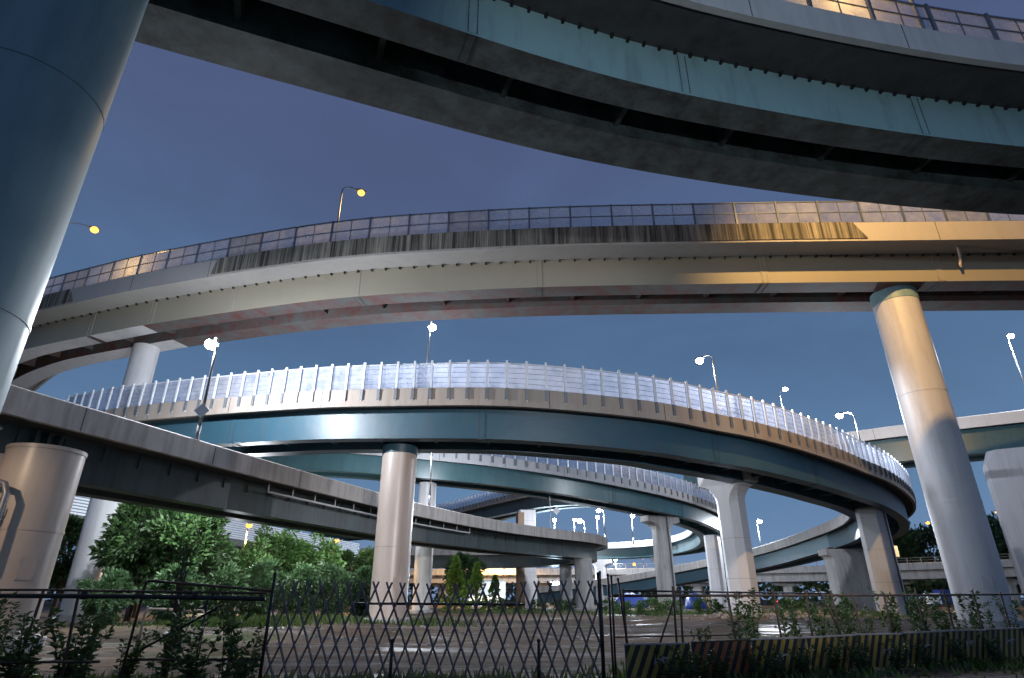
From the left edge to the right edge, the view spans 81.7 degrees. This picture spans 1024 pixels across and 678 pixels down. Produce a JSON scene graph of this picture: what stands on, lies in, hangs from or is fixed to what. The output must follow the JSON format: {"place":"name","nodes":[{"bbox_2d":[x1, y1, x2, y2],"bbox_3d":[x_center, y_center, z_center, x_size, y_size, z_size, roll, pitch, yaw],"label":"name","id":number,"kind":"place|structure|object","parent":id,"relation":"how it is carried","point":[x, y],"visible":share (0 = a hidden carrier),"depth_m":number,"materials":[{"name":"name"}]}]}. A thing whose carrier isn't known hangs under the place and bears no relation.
{"place":"outdoors","nodes":[
{"label":"outdoors","id":0,"kind":"place"},
{"bbox_2d":[66,514,360,571],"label":"curved viaduct","id":1,"kind":"object","parent":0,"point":[239,544],"visible":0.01,"depth_m":84.96,"materials":[{"name":"concrete"}]},
{"bbox_2d":[70,495,359,556],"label":"slatted wall","id":2,"kind":"structure","parent":1,"relation":"on","point":[230,525],"depth_m":86.67,"materials":[{"name":"metal"}]},
{"bbox_2d":[0,600,1023,677],"bbox_3d":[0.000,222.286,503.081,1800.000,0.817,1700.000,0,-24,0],"label":"ground","id":3,"kind":"structure","parent":0,"point":[109,653],"depth_m":24.29,"materials":[{"name":"asphalt"}]},
{"bbox_2d":[0,609,52,677],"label":"weed","id":4,"kind":"object","parent":3,"relation":"on","point":[11,655],"visible":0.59,"depth_m":11.09,"materials":[{"name":"green plant"}]},
{"bbox_2d":[13,613,55,677],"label":"weed","id":5,"kind":"object","parent":3,"relation":"on","point":[29,666],"visible":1,"depth_m":10.96,"materials":[{"name":"green plant"}]},
{"bbox_2d":[0,442,87,653],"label":"round pier","id":6,"kind":"structure","parent":3,"relation":"on","point":[42,479],"depth_m":19.66,"materials":[{"name":"paint"}]},
{"bbox_2d":[48,513,84,616],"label":"broadleaf tree","id":7,"kind":"object","parent":3,"relation":"on","point":[63,563],"visible":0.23,"depth_m":51.50,"materials":[{"name":"green plant"}]},
{"bbox_2d":[0,0,148,412],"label":"round pier","id":8,"kind":"structure","parent":3,"relation":"on","point":[62,64],"depth_m":14.86,"materials":[{"name":"teal paint"}]},
{"bbox_2d":[134,0,1023,214],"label":"curved viaduct","id":9,"kind":"object","parent":8,"relation":"on","point":[783,96],"visible":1,"depth_m":24.58,"materials":[{"name":"teal paint"}]},
{"bbox_2d":[806,0,1023,39],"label":"panel railing","id":10,"kind":"object","parent":9,"relation":"on","point":[933,21],"visible":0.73,"depth_m":25.81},
{"bbox_2d":[45,602,114,677],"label":"weed","id":11,"kind":"object","parent":3,"relation":"on","point":[71,652],"visible":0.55,"depth_m":11.43,"materials":[{"name":"green plant"}]},
{"bbox_2d":[69,607,112,677],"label":"weed","id":12,"kind":"object","parent":3,"relation":"on","point":[82,652],"visible":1,"depth_m":11.13,"materials":[{"name":"green plant"}]},
{"bbox_2d":[50,343,159,622],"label":"round pier","id":13,"kind":"structure","parent":3,"relation":"on","point":[142,363],"depth_m":45.89,"materials":[{"name":"paint"}]},
{"bbox_2d":[11,221,1023,391],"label":"curved viaduct","id":14,"kind":"object","parent":13,"relation":"on","point":[184,306],"visible":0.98,"depth_m":43.91,"materials":[{"name":"beige paint"}]},
{"bbox_2d":[38,289,72,309],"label":"concrete facing","id":15,"kind":"object","parent":14,"relation":"attached to","point":[57,298],"visible":0.93,"depth_m":50.18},
{"bbox_2d":[46,201,1023,293],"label":"panel railing","id":16,"kind":"object","parent":14,"relation":"on","point":[947,216],"visible":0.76,"depth_m":42.79,"materials":[{"name":"metal"}]},
{"bbox_2d":[210,222,867,274],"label":"concrete facing","id":17,"kind":"object","parent":14,"relation":"attached to","point":[647,233],"visible":1,"depth_m":41.56,"materials":[{"name":"concrete"}]},
{"bbox_2d":[74,566,137,625],"bbox_3d":[-24.460,15.520,35.599,3.386,3.660,3.632,12,-27,-26],"label":"tall shrub","id":18,"kind":"object","parent":3,"relation":"on","point":[115,579],"visible":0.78,"depth_m":35.33,"materials":[{"name":"green plant"}]},
{"bbox_2d":[0,589,267,677],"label":"pipe fence","id":19,"kind":"object","parent":3,"relation":"on","point":[84,594],"visible":0.99,"depth_m":11.37,"materials":[{"name":"black metal"}]},
{"bbox_2d":[110,627,159,677],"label":"weed","id":20,"kind":"object","parent":3,"relation":"on","point":[131,666],"visible":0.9,"depth_m":11.28,"materials":[{"name":"green plant"}]},
{"bbox_2d":[87,503,199,621],"bbox_3d":[-25.148,14.959,40.314,6.610,8.425,7.041,17,-29,-34],"label":"broadleaf tree","id":21,"kind":"object","parent":3,"relation":"on","point":[127,521],"visible":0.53,"depth_m":39.16,"materials":[{"name":"green plant"}]},
{"bbox_2d":[145,545,196,675],"bbox_3d":[-7.058,5.790,12.322,0.604,2.909,0.643,-21,-31,39],"label":"plume weed","id":22,"kind":"object","parent":3,"relation":"on","point":[186,552],"visible":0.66,"depth_m":12.52,"materials":[{"name":"green plant"}]},
{"bbox_2d":[135,558,211,621],"bbox_3d":[-21.164,15.794,36.962,3.894,4.209,4.176,-20,-31,38],"label":"tall shrub","id":23,"kind":"object","parent":3,"relation":"on","point":[191,576],"visible":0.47,"depth_m":36.74,"materials":[{"name":"green plant"}]},
{"bbox_2d":[149,600,203,677],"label":"weed","id":24,"kind":"object","parent":3,"relation":"on","point":[166,670],"visible":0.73,"depth_m":11.49,"materials":[{"name":"green plant"}]},
{"bbox_2d":[132,511,240,590],"bbox_3d":[-22.182,15.236,40.003,6.049,7.709,6.443,-15,-28,30],"label":"broadleaf tree","id":25,"kind":"object","parent":3,"relation":"on","point":[210,528],"visible":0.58,"depth_m":39.47,"materials":[{"name":"green plant"}]},
{"bbox_2d":[162,615,227,677],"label":"weed","id":26,"kind":"object","parent":3,"relation":"on","point":[189,660],"visible":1,"depth_m":11.03,"materials":[{"name":"green plant"}]},
{"bbox_2d":[119,579,270,677],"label":"fence frame","id":27,"kind":"object","parent":3,"relation":"on","point":[182,626],"visible":0.72,"depth_m":11.40,"materials":[{"name":"black metal"}]},
{"bbox_2d":[188,557,253,618],"bbox_3d":[-19.395,16.845,39.505,4.540,4.575,4.232,0,-24,0],"label":"tall shrub","id":28,"kind":"object","parent":3,"relation":"on","point":[228,575],"visible":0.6,"depth_m":39.00,"materials":[{"name":"green plant"}]},
{"bbox_2d":[213,591,255,677],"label":"weed","id":29,"kind":"object","parent":3,"relation":"on","point":[229,668],"visible":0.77,"depth_m":11.38,"materials":[{"name":"green plant"}]},
{"bbox_2d":[212,536,273,608],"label":"broadleaf tree","id":30,"kind":"object","parent":3,"relation":"on","point":[254,554],"visible":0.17,"depth_m":46.05,"materials":[{"name":"green plant"}]},
{"bbox_2d":[223,622,268,677],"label":"weed","id":31,"kind":"object","parent":3,"relation":"on","point":[243,667],"visible":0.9,"depth_m":11.16,"materials":[{"name":"green plant"}]},
{"bbox_2d":[236,524,296,570],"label":"broadleaf tree","id":32,"kind":"object","parent":3,"relation":"on","point":[261,535],"visible":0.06,"depth_m":54.37,"materials":[{"name":"green plant"}]},
{"bbox_2d":[237,557,298,616],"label":"tall shrub","id":33,"kind":"object","parent":3,"relation":"on","point":[260,571],"visible":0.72,"depth_m":41.47,"materials":[{"name":"green plant"}]},
{"bbox_2d":[252,528,326,614],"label":"broadleaf tree","id":34,"kind":"object","parent":3,"relation":"on","point":[298,551],"visible":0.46,"depth_m":50.70,"materials":[{"name":"green plant"}]},
{"bbox_2d":[277,561,329,614],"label":"tall shrub","id":35,"kind":"object","parent":3,"relation":"on","point":[305,572],"visible":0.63,"depth_m":43.89,"materials":[{"name":"green plant"}]},
{"bbox_2d":[302,532,346,586],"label":"broadleaf tree","id":36,"kind":"object","parent":3,"relation":"on","point":[331,549],"visible":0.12,"depth_m":54.47,"materials":[{"name":"green plant"}]},
{"bbox_2d":[303,560,361,615],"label":"tall shrub","id":37,"kind":"object","parent":3,"relation":"on","point":[330,572],"visible":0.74,"depth_m":46.02,"materials":[{"name":"green plant"}]},
{"bbox_2d":[334,548,367,613],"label":"broadleaf tree","id":38,"kind":"object","parent":3,"relation":"on","point":[347,555],"visible":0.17,"depth_m":58.74,"materials":[{"name":"green plant"}]},
{"bbox_2d":[345,564,372,616],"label":"tall shrub","id":39,"kind":"object","parent":3,"relation":"on","point":[364,574],"visible":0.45,"depth_m":47.65,"materials":[{"name":"green plant"}]},
{"bbox_2d":[365,443,417,623],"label":"round pier","id":40,"kind":"structure","parent":3,"relation":"on","point":[392,548],"depth_m":38.11,"materials":[{"name":"paint"}]},
{"bbox_2d":[409,482,436,613],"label":"round pier","id":41,"kind":"structure","parent":3,"relation":"on","point":[423,564],"depth_m":65.46,"materials":[{"name":"paint"}]},
{"bbox_2d":[258,572,604,677],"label":"lattice gate","id":42,"kind":"structure","parent":3,"relation":"on","point":[538,670],"depth_m":11.22,"materials":[{"name":"metal"}]},
{"bbox_2d":[439,554,467,611],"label":"conical tree","id":43,"kind":"object","parent":3,"relation":"on","point":[455,575],"visible":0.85,"depth_m":72.88,"materials":[{"name":"green plant"}]},
{"bbox_2d":[442,551,487,600],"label":"tree","id":44,"kind":"object","parent":3,"relation":"on","point":[466,561],"visible":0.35,"depth_m":79.47,"materials":[{"name":"green plant"}]},
{"bbox_2d":[462,561,488,609],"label":"conical tree","id":45,"kind":"object","parent":3,"relation":"on","point":[476,578],"visible":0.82,"depth_m":70.76,"materials":[{"name":"green plant"}]},
{"bbox_2d":[47,609,962,663],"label":"rubble","id":46,"kind":"object","parent":3,"relation":"on","point":[771,614],"visible":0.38,"depth_m":40.98,"materials":[{"name":"stone"}]},
{"bbox_2d":[64,607,955,628],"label":"grass","id":47,"kind":"structure","parent":3,"relation":"on","point":[254,620],"depth_m":35.42,"materials":[{"name":"plant"}]},
{"bbox_2d":[0,652,1023,677],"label":"grass","id":48,"kind":"structure","parent":3,"relation":"on","point":[1012,664],"depth_m":12.28,"materials":[{"name":"plant"}]},
{"bbox_2d":[516,510,536,607],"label":"square pier","id":49,"kind":"structure","parent":3,"relation":"on","point":[527,575],"depth_m":103.80,"materials":[{"name":"paint"}]},
{"bbox_2d":[311,494,589,541],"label":"curved viaduct","id":50,"kind":"object","parent":49,"relation":"on","point":[505,509],"visible":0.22,"depth_m":113.05,"materials":[{"name":"concrete"}]},
{"bbox_2d":[435,491,516,511],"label":"noise barrier","id":51,"kind":"object","parent":50,"relation":"on","point":[446,508],"visible":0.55,"depth_m":122.31,"materials":[{"name":"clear glass"}]},
{"bbox_2d":[46,568,1023,604],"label":"treeline","id":52,"kind":"object","parent":3,"relation":"on","point":[927,586],"visible":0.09,"depth_m":168.97,"materials":[{"name":"green plant"}]},
{"bbox_2d":[559,565,572,607],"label":"round pier","id":53,"kind":"structure","parent":3,"relation":"on","point":[566,572],"depth_m":91.46,"materials":[{"name":"paint"}]},
{"bbox_2d":[574,558,595,610],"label":"round pier","id":54,"kind":"structure","parent":3,"relation":"on","point":[583,571],"depth_m":75.58,"materials":[{"name":"concrete"}]},
{"bbox_2d":[0,384,607,567],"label":"curved viaduct","id":55,"kind":"object","parent":54,"relation":"on","point":[129,461],"visible":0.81,"depth_m":34.93,"materials":[{"name":"concrete"}]},
{"bbox_2d":[194,337,218,439],"bbox_3d":[-17.414,2.926,33.426,0.719,6.813,2.260,17,-29,-34],"label":"street lamp","id":56,"kind":"object","parent":55,"relation":"on","point":[201,410],"visible":0.98,"depth_m":32.72,"materials":[{"name":"metal"}]},
{"bbox_2d":[267,483,469,533],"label":"conduit","id":57,"kind":"object","parent":55,"relation":"hanging from","point":[302,499],"visible":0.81,"depth_m":43.26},
{"bbox_2d":[592,559,612,606],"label":"hammerhead pier","id":58,"kind":"structure","parent":3,"relation":"on","point":[600,565],"depth_m":123.44,"materials":[{"name":"paint"}]},
{"bbox_2d":[257,453,721,559],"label":"curved viaduct","id":59,"kind":"object","parent":58,"relation":"on","point":[698,520],"visible":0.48,"depth_m":71.85,"materials":[{"name":"green metal"}]},
{"bbox_2d":[418,453,716,509],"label":"noise barrier","id":60,"kind":"object","parent":59,"relation":"on","point":[633,475],"visible":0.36,"depth_m":76.64,"materials":[{"name":"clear glass"}]},
{"bbox_2d":[634,597,662,615],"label":"bush","id":61,"kind":"object","parent":3,"relation":"on","point":[658,607],"visible":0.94,"depth_m":56.27,"materials":[{"name":"green plant"}]},
{"bbox_2d":[624,642,691,677],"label":"striped board","id":62,"kind":"object","parent":3,"relation":"on","point":[640,661],"visible":0.71,"depth_m":11.39,"materials":[{"name":"black paint"}]},
{"bbox_2d":[640,514,678,609],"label":"hammerhead pier","id":63,"kind":"structure","parent":3,"relation":"on","point":[660,526],"depth_m":80.00,"materials":[{"name":"concrete"}]},
{"bbox_2d":[653,647,684,677],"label":"weed","id":64,"kind":"object","parent":3,"relation":"on","point":[670,672],"visible":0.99,"depth_m":11.17,"materials":[{"name":"green plant"}]},
{"bbox_2d":[668,643,701,677],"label":"weed","id":65,"kind":"object","parent":3,"relation":"on","point":[686,670],"visible":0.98,"depth_m":11.28,"materials":[{"name":"green plant"}]},
{"bbox_2d":[693,597,725,614],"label":"bush","id":66,"kind":"object","parent":3,"relation":"on","point":[698,606],"visible":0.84,"depth_m":52.55,"materials":[{"name":"green plant"}]},
{"bbox_2d":[703,535,727,608],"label":"chamfered pier","id":67,"kind":"structure","parent":3,"relation":"on","point":[715,565],"depth_m":93.12,"materials":[{"name":"paint"}]},
{"bbox_2d":[708,648,732,677],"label":"weed","id":68,"kind":"object","parent":3,"relation":"on","point":[720,668],"visible":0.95,"depth_m":11.69,"materials":[{"name":"green plant"}]},
{"bbox_2d":[690,639,751,677],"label":"striped board","id":69,"kind":"object","parent":3,"relation":"on","point":[722,649],"visible":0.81,"depth_m":12.10,"materials":[{"name":"black paint"}]},
{"bbox_2d":[697,471,761,615],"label":"hammerhead pier","id":70,"kind":"structure","parent":3,"relation":"on","point":[740,570],"depth_m":45.73,"materials":[{"name":"paint"}]},
{"bbox_2d":[724,593,743,638],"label":"weed","id":71,"kind":"object","parent":3,"relation":"on","point":[737,610],"visible":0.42,"depth_m":12.89,"materials":[{"name":"green plant"}]},
{"bbox_2d":[733,587,757,664],"bbox_3d":[5.296,6.513,13.202,0.543,1.799,0.483,-8,-25,17],"label":"weed","id":72,"kind":"object","parent":3,"relation":"on","point":[749,618],"visible":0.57,"depth_m":13.29,"materials":[{"name":"green plant"}]},
{"bbox_2d":[741,647,763,677],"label":"weed","id":73,"kind":"object","parent":3,"relation":"on","point":[753,667],"visible":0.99,"depth_m":11.94,"materials":[{"name":"green plant"}]},
{"bbox_2d":[755,643,784,677],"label":"weed","id":74,"kind":"object","parent":3,"relation":"on","point":[775,667],"visible":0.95,"depth_m":12.06,"materials":[{"name":"green plant"}]},
{"bbox_2d":[750,637,810,675],"bbox_3d":[5.748,6.758,12.631,1.520,0.690,0.055,10,-26,-21],"label":"striped board","id":75,"kind":"object","parent":3,"relation":"on","point":[782,644],"visible":0.64,"depth_m":12.63,"materials":[{"name":"multicoloured paint"}]},
{"bbox_2d":[771,597,799,636],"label":"weed","id":76,"kind":"object","parent":3,"relation":"on","point":[782,619],"visible":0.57,"depth_m":13.62,"materials":[{"name":"green plant"}]},
{"bbox_2d":[787,642,814,677],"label":"weed","id":77,"kind":"object","parent":3,"relation":"on","point":[801,667],"visible":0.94,"depth_m":12.20,"materials":[{"name":"green plant"}]},
{"bbox_2d":[801,590,829,635],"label":"weed","id":78,"kind":"object","parent":3,"relation":"on","point":[821,631],"visible":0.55,"depth_m":13.86,"materials":[{"name":"green plant"}]},
{"bbox_2d":[610,586,1023,677],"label":"pipe fence","id":79,"kind":"object","parent":3,"relation":"on","point":[773,594],"visible":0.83,"depth_m":13.25,"materials":[{"name":"black metal"}]},
{"bbox_2d":[806,634,859,670],"bbox_3d":[7.197,7.000,13.213,1.520,0.713,0.055,10,-26,-21],"label":"striped board","id":80,"kind":"object","parent":3,"relation":"on","point":[818,660],"visible":0.62,"depth_m":13.18,"materials":[{"name":"black paint"}]},
{"bbox_2d":[822,636,843,675],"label":"weed","id":81,"kind":"object","parent":3,"relation":"on","point":[833,665],"visible":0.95,"depth_m":12.63,"materials":[{"name":"green plant"}]},
{"bbox_2d":[824,587,859,652],"bbox_3d":[8.381,7.169,14.737,0.542,1.850,0.646,6,-24,-12],"label":"weed","id":82,"kind":"object","parent":3,"relation":"on","point":[851,628],"visible":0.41,"depth_m":14.80,"materials":[{"name":"green plant"}]},
{"bbox_2d":[818,547,876,610],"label":"wall pier","id":83,"kind":"structure","parent":3,"relation":"on","point":[847,571],"depth_m":77.00,"materials":[{"name":"concrete"}]},
{"bbox_2d":[99,387,915,602],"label":"curved viaduct","id":84,"kind":"object","parent":83,"relation":"on","point":[555,426],"visible":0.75,"depth_m":41.30,"materials":[{"name":"teal metal"}]},
{"bbox_2d":[66,360,915,502],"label":"noise barrier","id":85,"kind":"object","parent":84,"relation":"on","point":[542,374],"visible":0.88,"depth_m":41.40,"materials":[{"name":"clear glass"}]},
{"bbox_2d":[840,634,872,673],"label":"weed","id":86,"kind":"object","parent":3,"relation":"on","point":[861,660],"visible":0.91,"depth_m":13.11,"materials":[{"name":"green plant"}]},
{"bbox_2d":[854,507,909,614],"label":"chamfered pier","id":87,"kind":"structure","parent":3,"relation":"on","point":[880,554],"depth_m":55.66,"materials":[{"name":"paint"}]},
{"bbox_2d":[856,633,909,666],"bbox_3d":[8.646,7.243,13.795,1.520,0.705,0.055,10,-26,-21],"label":"striped board","id":88,"kind":"object","parent":3,"relation":"on","point":[879,657],"visible":0.74,"depth_m":13.76,"materials":[{"name":"black paint"}]},
{"bbox_2d":[866,586,907,656],"bbox_3d":[9.595,7.237,14.919,0.549,1.873,0.654,12,-26,-25],"label":"weed","id":89,"kind":"object","parent":3,"relation":"on","point":[891,614],"visible":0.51,"depth_m":14.99,"materials":[{"name":"green plant"}]},
{"bbox_2d":[880,638,910,671],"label":"weed","id":90,"kind":"object","parent":3,"relation":"on","point":[897,660],"visible":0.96,"depth_m":13.41,"materials":[{"name":"green plant"}]},
{"bbox_2d":[892,527,928,601],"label":"broadleaf tree","id":91,"kind":"object","parent":3,"relation":"on","point":[908,545],"visible":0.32,"depth_m":184.48,"materials":[{"name":"green plant"}]},
{"bbox_2d":[902,588,930,630],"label":"weed","id":92,"kind":"object","parent":3,"relation":"on","point":[920,624],"visible":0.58,"depth_m":15.62,"materials":[{"name":"green plant"}]},
{"bbox_2d":[908,637,935,667],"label":"weed","id":93,"kind":"object","parent":3,"relation":"on","point":[926,657],"visible":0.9,"depth_m":13.98,"materials":[{"name":"green plant"}]},
{"bbox_2d":[899,521,947,591],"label":"broadleaf tree","id":94,"kind":"object","parent":3,"relation":"on","point":[930,535],"visible":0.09,"depth_m":193.50,"materials":[{"name":"green plant"}]},
{"bbox_2d":[902,631,951,664],"bbox_3d":[10.095,7.485,14.377,1.520,0.699,0.055,10,-26,-21],"label":"striped board","id":95,"kind":"object","parent":3,"relation":"on","point":[940,650],"visible":0.83,"depth_m":14.41,"materials":[{"name":"black paint"}]},
{"bbox_2d":[924,589,951,653],"bbox_3d":[11.804,7.817,16.202,0.643,1.841,0.540,-7,-25,15],"label":"weed","id":96,"kind":"object","parent":3,"relation":"on","point":[935,606],"visible":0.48,"depth_m":16.30,"materials":[{"name":"green plant"}]},
{"bbox_2d":[870,285,1023,628],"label":"round pier","id":97,"kind":"structure","parent":3,"relation":"on","point":[968,551],"depth_m":37.59,"materials":[{"name":"paint"}]},
{"bbox_2d":[941,633,969,666],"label":"weed","id":98,"kind":"object","parent":3,"relation":"on","point":[959,655],"visible":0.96,"depth_m":14.36,"materials":[{"name":"green plant"}]},
{"bbox_2d":[944,629,991,659],"bbox_3d":[11.543,7.728,14.960,1.520,0.702,0.055,10,-26,-21],"label":"striped board","id":99,"kind":"object","parent":3,"relation":"on","point":[974,647],"visible":0.81,"depth_m":14.98,"materials":[{"name":"black paint"}]},
{"bbox_2d":[955,588,985,628],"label":"weed","id":100,"kind":"object","parent":3,"relation":"on","point":[975,610],"visible":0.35,"depth_m":16.81,"materials":[{"name":"green plant"}]},
{"bbox_2d":[976,633,1004,660],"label":"weed","id":101,"kind":"object","parent":3,"relation":"on","point":[994,653],"visible":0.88,"depth_m":14.88,"materials":[{"name":"green plant"}]},
{"bbox_2d":[983,447,1023,596],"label":"portal pier","id":102,"kind":"structure","parent":3,"relation":"on","point":[1003,470],"depth_m":65.91,"materials":[{"name":"paint"}]},
{"bbox_2d":[683,410,1023,489],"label":"straight viaduct","id":103,"kind":"object","parent":102,"relation":"on","point":[982,434],"visible":0.3,"depth_m":70.74,"materials":[{"name":"concrete"}]},
{"bbox_2d":[984,627,1023,657],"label":"striped board","id":104,"kind":"object","parent":3,"relation":"on","point":[1011,639],"visible":0.85,"depth_m":15.55,"materials":[{"name":"multicoloured paint"}]},
{"bbox_2d":[987,516,1021,595],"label":"broadleaf tree","id":105,"kind":"object","parent":3,"relation":"on","point":[999,546],"visible":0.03,"depth_m":184.98,"materials":[{"name":"green plant"}]},
{"bbox_2d":[35,0,1023,599],"label":"sky","id":106,"kind":"structure","parent":0,"point":[189,150],"materials":[{"name":"blue"}]},
{"bbox_2d":[50,559,1016,583],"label":"expressway","id":107,"kind":"structure","parent":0,"point":[923,571],"depth_m":138.94,"materials":[{"name":"concrete"}]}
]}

